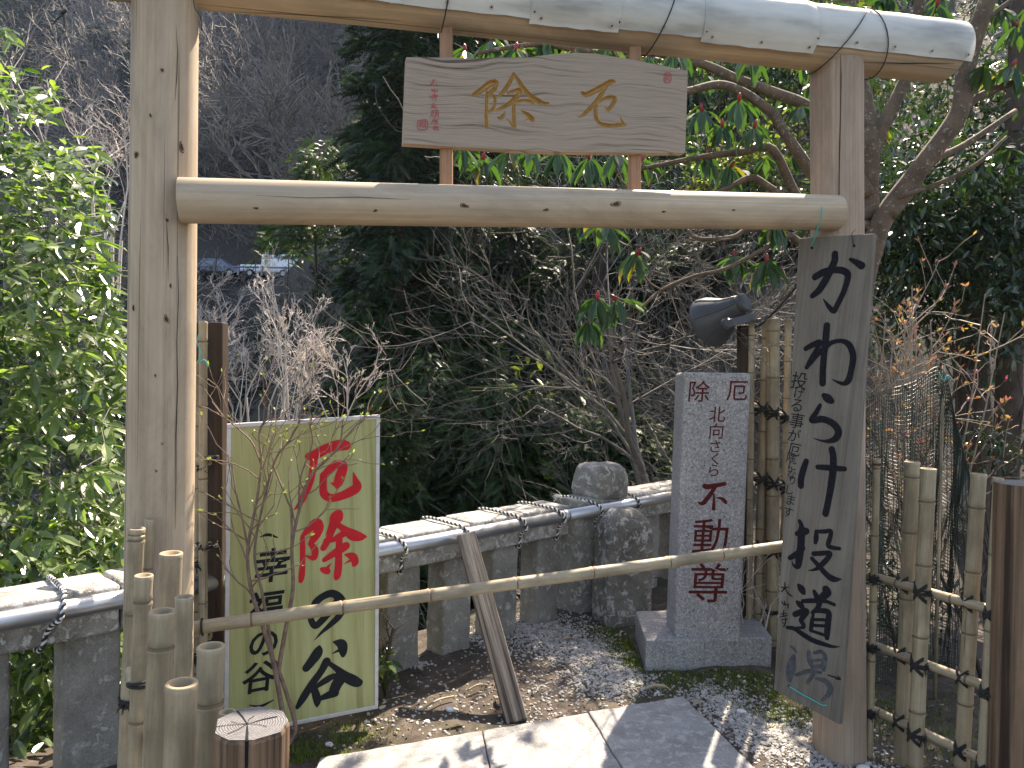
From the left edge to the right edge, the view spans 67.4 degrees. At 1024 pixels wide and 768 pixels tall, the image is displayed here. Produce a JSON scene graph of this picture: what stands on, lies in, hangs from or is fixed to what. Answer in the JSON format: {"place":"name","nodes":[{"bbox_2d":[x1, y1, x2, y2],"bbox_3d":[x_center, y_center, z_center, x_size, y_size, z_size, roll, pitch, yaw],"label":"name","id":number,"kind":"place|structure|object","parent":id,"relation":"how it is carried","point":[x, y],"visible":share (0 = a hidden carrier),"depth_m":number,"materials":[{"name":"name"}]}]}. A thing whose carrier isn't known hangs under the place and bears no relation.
{"place":"outdoors","nodes":[
{"label":"outdoors","id":0,"kind":"place"},
{"bbox_2d":[0,0,1023,767],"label":"ground","id":1,"kind":"structure","parent":0,"point":[234,252],"depth_m":4.69,"materials":[{"name":"soil"}]},
{"bbox_2d":[0,27,59,133],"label":"bare tree","id":2,"kind":"object","parent":1,"relation":"on","point":[23,66],"visible":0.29,"depth_m":76.66,"materials":[{"name":"grey plant"}]},
{"bbox_2d":[0,0,78,527],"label":"bare shrub","id":3,"kind":"object","parent":1,"relation":"on","point":[15,124],"visible":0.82,"depth_m":9.61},
{"bbox_2d":[9,0,69,72],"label":"bare tree","id":4,"kind":"object","parent":1,"relation":"on","point":[28,20],"visible":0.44,"depth_m":85.17,"materials":[{"name":"grey plant"}]},
{"bbox_2d":[0,16,127,758],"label":"evergreen tree","id":5,"kind":"object","parent":1,"relation":"on","point":[57,550],"visible":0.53,"depth_m":3.87,"materials":[{"name":"green plant"}]},
{"bbox_2d":[19,46,129,196],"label":"bare tree","id":6,"kind":"object","parent":1,"relation":"on","point":[84,102],"visible":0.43,"depth_m":66.11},
{"bbox_2d":[25,6,129,119],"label":"bare tree","id":7,"kind":"object","parent":1,"relation":"on","point":[99,57],"visible":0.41,"depth_m":73.34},
{"bbox_2d":[42,0,130,53],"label":"bare tree","id":8,"kind":"object","parent":1,"relation":"on","point":[84,11],"visible":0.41,"depth_m":82.82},
{"bbox_2d":[50,104,129,200],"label":"bare tree","id":9,"kind":"object","parent":1,"relation":"on","point":[120,170],"visible":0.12,"depth_m":65.83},
{"bbox_2d":[58,26,123,125],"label":"bare tree","id":10,"kind":"object","parent":1,"relation":"on","point":[95,44],"visible":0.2,"depth_m":76.00,"materials":[{"name":"grey plant"}]},
{"bbox_2d":[62,58,129,145],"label":"bare tree","id":11,"kind":"object","parent":1,"relation":"on","point":[108,76],"visible":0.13,"depth_m":69.25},
{"bbox_2d":[87,25,130,190],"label":"bare tree","id":12,"kind":"object","parent":1,"relation":"on","point":[124,77],"visible":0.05,"depth_m":67.65,"materials":[{"name":"grey plant"}]},
{"bbox_2d":[87,1,130,59],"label":"bare tree","id":13,"kind":"object","parent":1,"relation":"on","point":[119,14],"visible":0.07,"depth_m":78.51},
{"bbox_2d":[0,24,219,498],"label":"bare shrub","id":14,"kind":"object","parent":1,"relation":"on","point":[113,228],"visible":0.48,"depth_m":10.54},
{"bbox_2d":[0,235,253,419],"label":"bare tree","id":15,"kind":"object","parent":1,"relation":"on","point":[124,282],"visible":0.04,"depth_m":41.91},
{"bbox_2d":[73,11,216,106],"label":"bare tree","id":16,"kind":"object","parent":1,"relation":"on","point":[99,74],"visible":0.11,"depth_m":73.64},
{"bbox_2d":[116,518,235,767],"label":"bamboo fence","id":17,"kind":"object","parent":1,"relation":"on","point":[171,710],"visible":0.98,"depth_m":1.65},
{"bbox_2d":[117,16,256,106],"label":"bare tree","id":18,"kind":"object","parent":1,"relation":"on","point":[213,54],"visible":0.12,"depth_m":71.70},
{"bbox_2d":[117,237,264,327],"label":"bare tree","id":19,"kind":"object","parent":1,"relation":"on","point":[236,293],"visible":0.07,"depth_m":50.11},
{"bbox_2d":[106,294,280,423],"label":"bare tree","id":20,"kind":"object","parent":1,"relation":"on","point":[233,399],"visible":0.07,"depth_m":37.41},
{"bbox_2d":[129,58,260,177],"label":"bare tree","id":21,"kind":"object","parent":1,"relation":"on","point":[211,109],"visible":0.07,"depth_m":65.15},
{"bbox_2d":[119,262,289,382],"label":"bare shrub","id":22,"kind":"object","parent":1,"relation":"on","point":[226,303],"visible":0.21,"depth_m":9.52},
{"bbox_2d":[193,321,227,708],"bbox_3d":[-1.412,0.655,3.167,0.473,1.827,0.172,2,2,7],"label":"bamboo fence","id":23,"kind":"object","parent":1,"relation":"on","point":[212,350],"visible":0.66,"depth_m":3.14,"materials":[{"name":"brown wood"}]},
{"bbox_2d":[197,264,257,347],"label":"bare tree","id":24,"kind":"object","parent":1,"relation":"on","point":[211,304],"visible":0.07,"depth_m":48.65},
{"bbox_2d":[198,10,276,92],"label":"bare tree","id":25,"kind":"object","parent":1,"relation":"on","point":[243,40],"visible":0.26,"depth_m":76.11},
{"bbox_2d":[198,80,287,226],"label":"bare tree","id":26,"kind":"object","parent":1,"relation":"on","point":[213,151],"visible":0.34,"depth_m":63.44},
{"bbox_2d":[199,10,289,74],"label":"bare tree","id":27,"kind":"object","parent":1,"relation":"on","point":[244,23],"visible":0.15,"depth_m":82.55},
{"bbox_2d":[198,43,293,177],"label":"bare tree","id":28,"kind":"object","parent":1,"relation":"on","point":[214,95],"visible":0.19,"depth_m":65.88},
{"bbox_2d":[213,706,289,767],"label":"wooden post","id":29,"kind":"object","parent":1,"relation":"on","point":[256,737],"visible":1,"depth_m":1.23,"materials":[{"name":"brown wood"}]},
{"bbox_2d":[197,266,307,422],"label":"bare shrub","id":30,"kind":"object","parent":1,"relation":"on","point":[247,366],"visible":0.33,"depth_m":6.27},
{"bbox_2d":[0,0,512,530],"bbox_3d":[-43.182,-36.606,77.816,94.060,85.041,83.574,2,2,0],"label":"bare shrub","id":31,"kind":"object","parent":1,"relation":"on","point":[298,308],"visible":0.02,"depth_m":43.37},
{"bbox_2d":[0,0,529,503],"bbox_3d":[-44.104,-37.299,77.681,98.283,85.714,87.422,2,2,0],"label":"brushwood","id":32,"kind":"object","parent":1,"relation":"on","point":[238,234],"visible":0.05,"depth_m":45.02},
{"bbox_2d":[198,43,337,179],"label":"bare tree","id":33,"kind":"object","parent":1,"relation":"on","point":[246,68],"visible":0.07,"depth_m":64.94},
{"bbox_2d":[206,61,339,179],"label":"bare tree","id":34,"kind":"object","parent":1,"relation":"on","point":[253,106],"visible":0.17,"depth_m":62.63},
{"bbox_2d":[206,260,345,422],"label":"bare shrub","id":35,"kind":"object","parent":1,"relation":"on","point":[283,399],"visible":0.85,"depth_m":5.62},
{"bbox_2d":[232,80,334,228],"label":"bare tree","id":36,"kind":"object","parent":1,"relation":"on","point":[265,170],"visible":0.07,"depth_m":64.52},
{"bbox_2d":[245,224,323,416],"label":"conifer tree","id":37,"kind":"object","parent":1,"relation":"on","point":[260,242],"visible":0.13,"depth_m":16.45,"materials":[{"name":"green plant"}]},
{"bbox_2d":[243,19,347,123],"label":"bare tree","id":38,"kind":"object","parent":1,"relation":"on","point":[297,60],"visible":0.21,"depth_m":67.47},
{"bbox_2d":[198,17,399,274],"bbox_3d":[-9.545,-12.095,40.293,13.876,13.098,10.665,2,2,10],"label":"bare tree","id":39,"kind":"object","parent":1,"relation":"on","point":[287,115],"visible":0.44,"depth_m":39.41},
{"bbox_2d":[257,17,342,84],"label":"bare tree","id":40,"kind":"object","parent":1,"relation":"on","point":[301,26],"visible":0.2,"depth_m":80.07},
{"bbox_2d":[224,414,379,725],"bbox_3d":[-0.877,0.794,3.265,0.648,1.328,0.033,1,2,-24],"label":"information sign","id":41,"kind":"object","parent":1,"relation":"on","point":[329,668],"visible":0.87,"depth_m":3.26,"materials":[{"name":"wood"}]},
{"bbox_2d":[256,93,356,244],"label":"tree","id":42,"kind":"object","parent":1,"relation":"on","point":[282,158],"visible":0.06,"depth_m":47.61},
{"bbox_2d":[195,344,423,745],"bbox_3d":[-0.871,0.641,3.034,0.975,1.602,0.493,2,2,5],"label":"budding shrub","id":43,"kind":"object","parent":1,"relation":"on","point":[277,673],"visible":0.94,"depth_m":3.02,"materials":[{"name":"brown plant"}]},
{"bbox_2d":[275,20,344,86],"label":"bare tree","id":44,"kind":"object","parent":1,"relation":"on","point":[303,36],"visible":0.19,"depth_m":76.16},
{"bbox_2d":[258,125,362,414],"bbox_3d":[-3.871,1.736,15.012,2.172,13.327,1.966,0,2,-32],"label":"conifer tree","id":45,"kind":"object","parent":1,"relation":"on","point":[304,165],"visible":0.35,"depth_m":14.70,"materials":[{"name":"green plant"}]},
{"bbox_2d":[237,264,387,420],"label":"bare shrub","id":46,"kind":"object","parent":1,"relation":"on","point":[326,378],"visible":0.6,"depth_m":8.55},
{"bbox_2d":[253,40,386,147],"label":"bare tree","id":47,"kind":"object","parent":1,"relation":"on","point":[348,100],"visible":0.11,"depth_m":52.62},
{"bbox_2d":[254,241,390,419],"bbox_3d":[-1.664,1.275,6.042,1.451,4.724,0.950,3,2,45],"label":"bare shrub","id":48,"kind":"object","parent":1,"relation":"on","point":[299,367],"visible":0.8,"depth_m":5.84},
{"bbox_2d":[0,461,671,767],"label":"stone balustrade","id":49,"kind":"object","parent":1,"relation":"on","point":[86,678],"visible":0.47,"depth_m":4.06,"materials":[{"name":"stone"}]},
{"bbox_2d":[31,574,66,652],"bbox_3d":[-1.732,0.866,2.888,0.379,0.241,0.146,3,2,37],"label":"rope","id":50,"kind":"object","parent":49,"relation":"attached to","point":[58,585],"visible":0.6,"depth_m":2.79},
{"bbox_2d":[0,492,670,632],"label":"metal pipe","id":51,"kind":"object","parent":49,"relation":"on","point":[28,616],"visible":0.48,"depth_m":3.82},
{"bbox_2d":[303,22,372,83],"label":"bare tree","id":52,"kind":"object","parent":1,"relation":"on","point":[329,47],"visible":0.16,"depth_m":69.02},
{"bbox_2d":[308,273,425,499],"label":"young conifer","id":53,"kind":"object","parent":1,"relation":"on","point":[350,335],"visible":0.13,"depth_m":9.29,"materials":[{"name":"green plant"}]},
{"bbox_2d":[378,594,402,699],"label":"plant","id":54,"kind":"object","parent":1,"relation":"on","point":[387,667],"visible":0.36,"depth_m":3.64,"materials":[{"name":"green plant"}]},
{"bbox_2d":[279,25,517,525],"bbox_3d":[-1.373,0.829,10.217,4.238,13.445,4.306,2,2,0],"label":"cedar tree","id":55,"kind":"object","parent":1,"relation":"on","point":[379,143],"visible":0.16,"depth_m":9.87,"materials":[{"name":"green plant"}]},
{"bbox_2d":[349,380,471,630],"bbox_3d":[-1.183,2.561,7.723,1.897,5.203,2.043,1,2,-22],"label":"young conifer","id":56,"kind":"object","parent":1,"relation":"on","point":[393,508],"visible":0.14,"depth_m":7.46,"materials":[{"name":"green plant"}]},
{"bbox_2d":[379,344,490,612],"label":"young conifer","id":57,"kind":"object","parent":1,"relation":"on","point":[442,377],"visible":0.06,"depth_m":8.47,"materials":[{"name":"green plant"}]},
{"bbox_2d":[315,31,567,411],"bbox_3d":[-1.059,-0.872,14.167,4.688,13.554,4.994,2,2,0],"label":"cedar tree","id":58,"kind":"object","parent":1,"relation":"on","point":[491,156],"visible":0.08,"depth_m":13.30,"materials":[{"name":"green plant"}]},
{"bbox_2d":[407,290,523,457],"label":"young conifer","id":59,"kind":"object","parent":1,"relation":"on","point":[492,349],"visible":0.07,"depth_m":10.12,"materials":[{"name":"green plant"}]},
{"bbox_2d":[338,24,595,378],"bbox_3d":[-0.689,-3.256,12.871,5.012,16.184,4.719,2,2,14],"label":"cedar tree","id":60,"kind":"object","parent":1,"relation":"on","point":[480,42],"visible":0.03,"depth_m":12.81,"materials":[{"name":"green plant"}]},
{"bbox_2d":[457,531,526,723],"bbox_3d":[-0.110,1.169,3.763,0.098,0.968,0.075,-12,-37,-11],"label":"timber brace","id":61,"kind":"object","parent":1,"relation":"on","point":[505,680],"visible":0.78,"depth_m":3.68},
{"bbox_2d":[414,370,572,629],"bbox_3d":[-0.301,1.676,8.028,2.509,3.680,2.606,3,2,41],"label":"young conifer","id":62,"kind":"object","parent":1,"relation":"on","point":[494,486],"visible":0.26,"depth_m":7.74,"materials":[{"name":"green plant"}]},
{"bbox_2d":[427,227,574,427],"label":"conifer tree","id":63,"kind":"object","parent":1,"relation":"on","point":[521,262],"visible":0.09,"depth_m":12.80,"materials":[{"name":"green plant"}]},
{"bbox_2d":[328,316,673,513],"bbox_3d":[-0.314,0.948,8.855,3.883,3.595,3.455,2,2,0],"label":"bare shrub","id":64,"kind":"object","parent":1,"relation":"on","point":[501,409],"visible":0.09,"depth_m":8.09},
{"bbox_2d":[53,0,975,766],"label":"wooden gate","id":65,"kind":"structure","parent":1,"relation":"on","point":[837,52],"depth_m":2.71,"materials":[{"name":"wood"},{"name":"weathered wood"},{"name":"sheet metal"}]},
{"bbox_2d":[194,541,781,635],"bbox_3d":[0.032,0.802,3.091,2.476,0.259,0.064,1,2,-15],"label":"bamboo bar","id":66,"kind":"object","parent":65,"relation":"attached to","point":[249,620],"visible":0.92,"depth_m":3.02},
{"bbox_2d":[402,53,687,155],"bbox_3d":[0.140,-1.036,2.846,1.079,0.395,0.048,1,2,-13],"label":"name plaque","id":67,"kind":"object","parent":65,"relation":"attached to","point":[575,104],"visible":1,"depth_m":2.82,"materials":[{"name":"brown wood"}]},
{"bbox_2d":[774,229,875,723],"bbox_3d":[1.261,0.361,3.114,0.071,1.955,0.333,0,2,-39],"label":"lettered board","id":68,"kind":"object","parent":65,"relation":"attached to","point":[834,288],"visible":1,"depth_m":3.10,"materials":[{"name":"grey wood"}]},
{"bbox_2d":[474,315,583,420],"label":"young conifer","id":69,"kind":"object","parent":1,"relation":"on","point":[514,352],"visible":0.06,"depth_m":11.20,"materials":[{"name":"green plant"}]},
{"bbox_2d":[478,394,601,574],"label":"young conifer","id":70,"kind":"object","parent":1,"relation":"on","point":[567,427],"visible":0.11,"depth_m":8.14,"materials":[{"name":"green plant"}]},
{"bbox_2d":[470,330,672,427],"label":"olive shrub","id":71,"kind":"object","parent":1,"relation":"on","point":[516,369],"visible":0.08,"depth_m":10.16,"materials":[{"name":"green plant"}]},
{"bbox_2d":[445,126,704,419],"bbox_3d":[1.349,-0.944,9.435,4.406,5.007,3.789,0,2,-43],"label":"evergreen shrub","id":72,"kind":"object","parent":1,"relation":"on","point":[617,185],"visible":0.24,"depth_m":9.27,"materials":[{"name":"green plant"}]},
{"bbox_2d":[439,266,722,496],"bbox_3d":[0.894,0.340,7.927,2.758,2.806,2.888,3,2,31],"label":"bare shrub","id":73,"kind":"object","parent":1,"relation":"on","point":[603,424],"visible":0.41,"depth_m":7.56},
{"bbox_2d":[509,243,658,410],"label":"conifer tree","id":74,"kind":"object","parent":1,"relation":"on","point":[544,292],"visible":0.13,"depth_m":11.82,"materials":[{"name":"green plant"}]},
{"bbox_2d":[262,43,907,502],"bbox_3d":[0.940,-0.576,7.103,4.191,4.069,6.321,2,2,19],"label":"bare shrub","id":75,"kind":"object","parent":1,"relation":"on","point":[630,441],"visible":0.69,"depth_m":6.35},
{"bbox_2d":[535,408,673,500],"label":"young conifer","id":76,"kind":"object","parent":1,"relation":"on","point":[622,459],"visible":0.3,"depth_m":7.85,"materials":[{"name":"green plant"}]},
{"bbox_2d":[539,229,689,340],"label":"conifer tree","id":77,"kind":"object","parent":1,"relation":"on","point":[640,296],"visible":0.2,"depth_m":11.88,"materials":[{"name":"green plant"}]},
{"bbox_2d":[512,47,725,421],"bbox_3d":[1.332,-2.642,11.450,3.092,8.379,3.255,1,2,-31],"label":"cedar tree","id":78,"kind":"object","parent":1,"relation":"on","point":[602,272],"visible":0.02,"depth_m":11.35,"materials":[{"name":"green plant"}]},
{"bbox_2d":[591,507,653,627],"bbox_3d":[0.703,1.187,4.897,0.323,0.809,0.265,1,2,-19],"label":"marker stone","id":79,"kind":"object","parent":1,"relation":"on","point":[623,534],"visible":0.7,"depth_m":4.79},
{"bbox_2d":[568,283,688,391],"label":"olive shrub","id":80,"kind":"object","parent":1,"relation":"on","point":[667,329],"visible":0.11,"depth_m":11.79,"materials":[{"name":"green plant"}]},
{"bbox_2d":[254,0,1008,630],"bbox_3d":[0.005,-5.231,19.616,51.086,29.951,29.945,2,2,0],"label":"brushwood","id":81,"kind":"object","parent":1,"relation":"on","point":[716,296],"visible":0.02,"depth_m":9.58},
{"bbox_2d":[289,595,977,767],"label":"soil crumbs","id":82,"kind":"object","parent":1,"relation":"on","point":[304,761],"visible":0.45,"depth_m":3.72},
{"bbox_2d":[289,619,979,767],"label":"moss","id":83,"kind":"object","parent":1,"relation":"on","point":[628,644],"visible":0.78,"depth_m":3.78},
{"bbox_2d":[323,594,983,765],"bbox_3d":[1.060,1.536,4.200,4.248,0.060,2.900,2,2,0],"label":"leaf debris","id":84,"kind":"object","parent":1,"relation":"on","point":[628,694],"visible":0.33,"depth_m":3.77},
{"bbox_2d":[617,65,735,165],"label":"evergreen shrub","id":85,"kind":"object","parent":1,"relation":"on","point":[704,102],"visible":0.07,"depth_m":14.50,"materials":[{"name":"green plant"}]},
{"bbox_2d":[635,372,771,670],"bbox_3d":[1.108,0.745,4.372,0.832,1.631,0.496,1,2,-9],"label":"stone monument","id":86,"kind":"object","parent":1,"relation":"on","point":[697,624],"visible":0.98,"depth_m":4.16,"materials":[{"name":"grey stone"}]},
{"bbox_2d":[612,240,796,294],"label":"conifer tree","id":87,"kind":"object","parent":1,"relation":"on","point":[682,272],"visible":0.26,"depth_m":10.73,"materials":[{"name":"green plant"}]},
{"bbox_2d":[430,0,1008,614],"bbox_3d":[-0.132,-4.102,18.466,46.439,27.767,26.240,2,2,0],"label":"tree","id":88,"kind":"object","parent":1,"relation":"on","point":[726,288],"visible":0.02,"depth_m":10.37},
{"bbox_2d":[565,191,906,412],"bbox_3d":[2.370,-0.578,8.296,3.730,3.249,2.575,2,2,0],"label":"bare shrub","id":89,"kind":"object","parent":1,"relation":"on","point":[681,315],"visible":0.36,"depth_m":8.18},
{"bbox_2d":[453,0,1023,396],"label":"rhododendron tree","id":90,"kind":"object","parent":1,"relation":"on","point":[970,79],"visible":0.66,"depth_m":4.26,"materials":[{"name":"green plant"}]},
{"bbox_2d":[681,98,809,229],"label":"olive shrub","id":91,"kind":"object","parent":1,"relation":"on","point":[749,166],"visible":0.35,"depth_m":11.25,"materials":[{"name":"green plant"}]},
{"bbox_2d":[578,0,915,415],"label":"evergreen shrub","id":92,"kind":"object","parent":1,"relation":"on","point":[785,76],"visible":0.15,"depth_m":7.97,"materials":[{"name":"green plant"}]},
{"bbox_2d":[737,318,791,646],"bbox_3d":[1.522,0.612,4.506,0.446,1.993,0.200,2,2,0],"label":"bamboo fence","id":93,"kind":"object","parent":1,"relation":"on","point":[766,478],"visible":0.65,"depth_m":4.46,"materials":[{"name":"brown wood"}]},
{"bbox_2d":[689,293,761,346],"bbox_3d":[1.219,-0.367,4.451,0.343,0.306,0.378,0,2,-35],"label":"loudspeaker","id":94,"kind":"object","parent":93,"relation":"attached to","point":[714,322],"visible":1,"depth_m":4.40,"materials":[{"name":"grey metal"}]},
{"bbox_2d":[656,229,889,281],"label":"conifer tree","id":95,"kind":"object","parent":1,"relation":"on","point":[744,239],"visible":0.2,"depth_m":10.31,"materials":[{"name":"green plant"}]},
{"bbox_2d":[595,229,984,548],"bbox_3d":[2.148,-0.046,6.163,2.836,3.083,2.446,2,2,0],"label":"bare shrub","id":96,"kind":"object","parent":1,"relation":"on","point":[755,487],"visible":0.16,"depth_m":6.33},
{"bbox_2d":[732,0,916,139],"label":"olive shrub","id":97,"kind":"object","parent":1,"relation":"on","point":[886,89],"visible":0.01,"depth_m":13.33,"materials":[{"name":"green plant"}]},
{"bbox_2d":[719,97,1023,557],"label":"evergreen shrub","id":98,"kind":"object","parent":1,"relation":"on","point":[912,254],"visible":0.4,"depth_m":5.65,"materials":[{"name":"green plant"}]},
{"bbox_2d":[719,189,1023,560],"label":"evergreen shrub","id":99,"kind":"object","parent":1,"relation":"on","point":[906,295],"visible":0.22,"depth_m":6.16,"materials":[{"name":"green plant"}]},
{"bbox_2d":[758,2,1023,502],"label":"evergreen shrub","id":100,"kind":"object","parent":1,"relation":"on","point":[988,62],"visible":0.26,"depth_m":6.41,"materials":[{"name":"green plant"}]},
{"bbox_2d":[865,365,969,699],"bbox_3d":[1.931,0.774,3.720,0.771,1.738,0.319,1,2,-21],"label":"garden net","id":101,"kind":"object","parent":1,"relation":"on","point":[941,431],"visible":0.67,"depth_m":3.77,"materials":[{"name":"black plastic"}]},
{"bbox_2d":[866,513,986,667],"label":"evergreen shrub","id":102,"kind":"object","parent":1,"relation":"on","point":[894,588],"visible":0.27,"depth_m":4.26,"materials":[{"name":"green plant"}]},
{"bbox_2d":[866,459,1003,767],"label":"bamboo fence","id":103,"kind":"object","parent":1,"relation":"on","point":[906,718],"visible":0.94,"depth_m":3.03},
{"bbox_2d":[865,230,1023,586],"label":"azalea shrub","id":104,"kind":"object","parent":1,"relation":"on","point":[912,372],"visible":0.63,"depth_m":3.99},
{"bbox_2d":[865,408,1023,678],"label":"evergreen shrub","id":105,"kind":"object","parent":1,"relation":"on","point":[982,597],"visible":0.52,"depth_m":3.88,"materials":[{"name":"green plant"}]},
{"bbox_2d":[871,111,1023,570],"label":"evergreen shrub","id":106,"kind":"object","parent":1,"relation":"on","point":[997,286],"visible":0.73,"depth_m":5.48,"materials":[{"name":"green plant"}]},
{"bbox_2d":[953,167,991,559],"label":"tree","id":107,"kind":"object","parent":1,"relation":"on","point":[969,348],"visible":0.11,"depth_m":6.50,"materials":[{"name":"brown plant"}]},
{"bbox_2d":[987,479,1023,767],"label":"wooden post","id":108,"kind":"object","parent":1,"relation":"on","point":[1005,744],"visible":1,"depth_m":2.70,"materials":[{"name":"brown wood"}]},
{"bbox_2d":[989,0,1023,523],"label":"tree","id":109,"kind":"object","parent":1,"relation":"on","point":[1011,407],"visible":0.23,"depth_m":5.92,"materials":[{"name":"green plant"}]},
{"bbox_2d":[315,696,753,767],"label":"path","id":110,"kind":"structure","parent":0,"point":[679,732],"depth_m":3.21,"materials":[{"name":"stone"}]},
{"bbox_2d":[291,609,947,767],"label":"gravel","id":111,"kind":"structure","parent":0,"point":[795,740],"depth_m":3.80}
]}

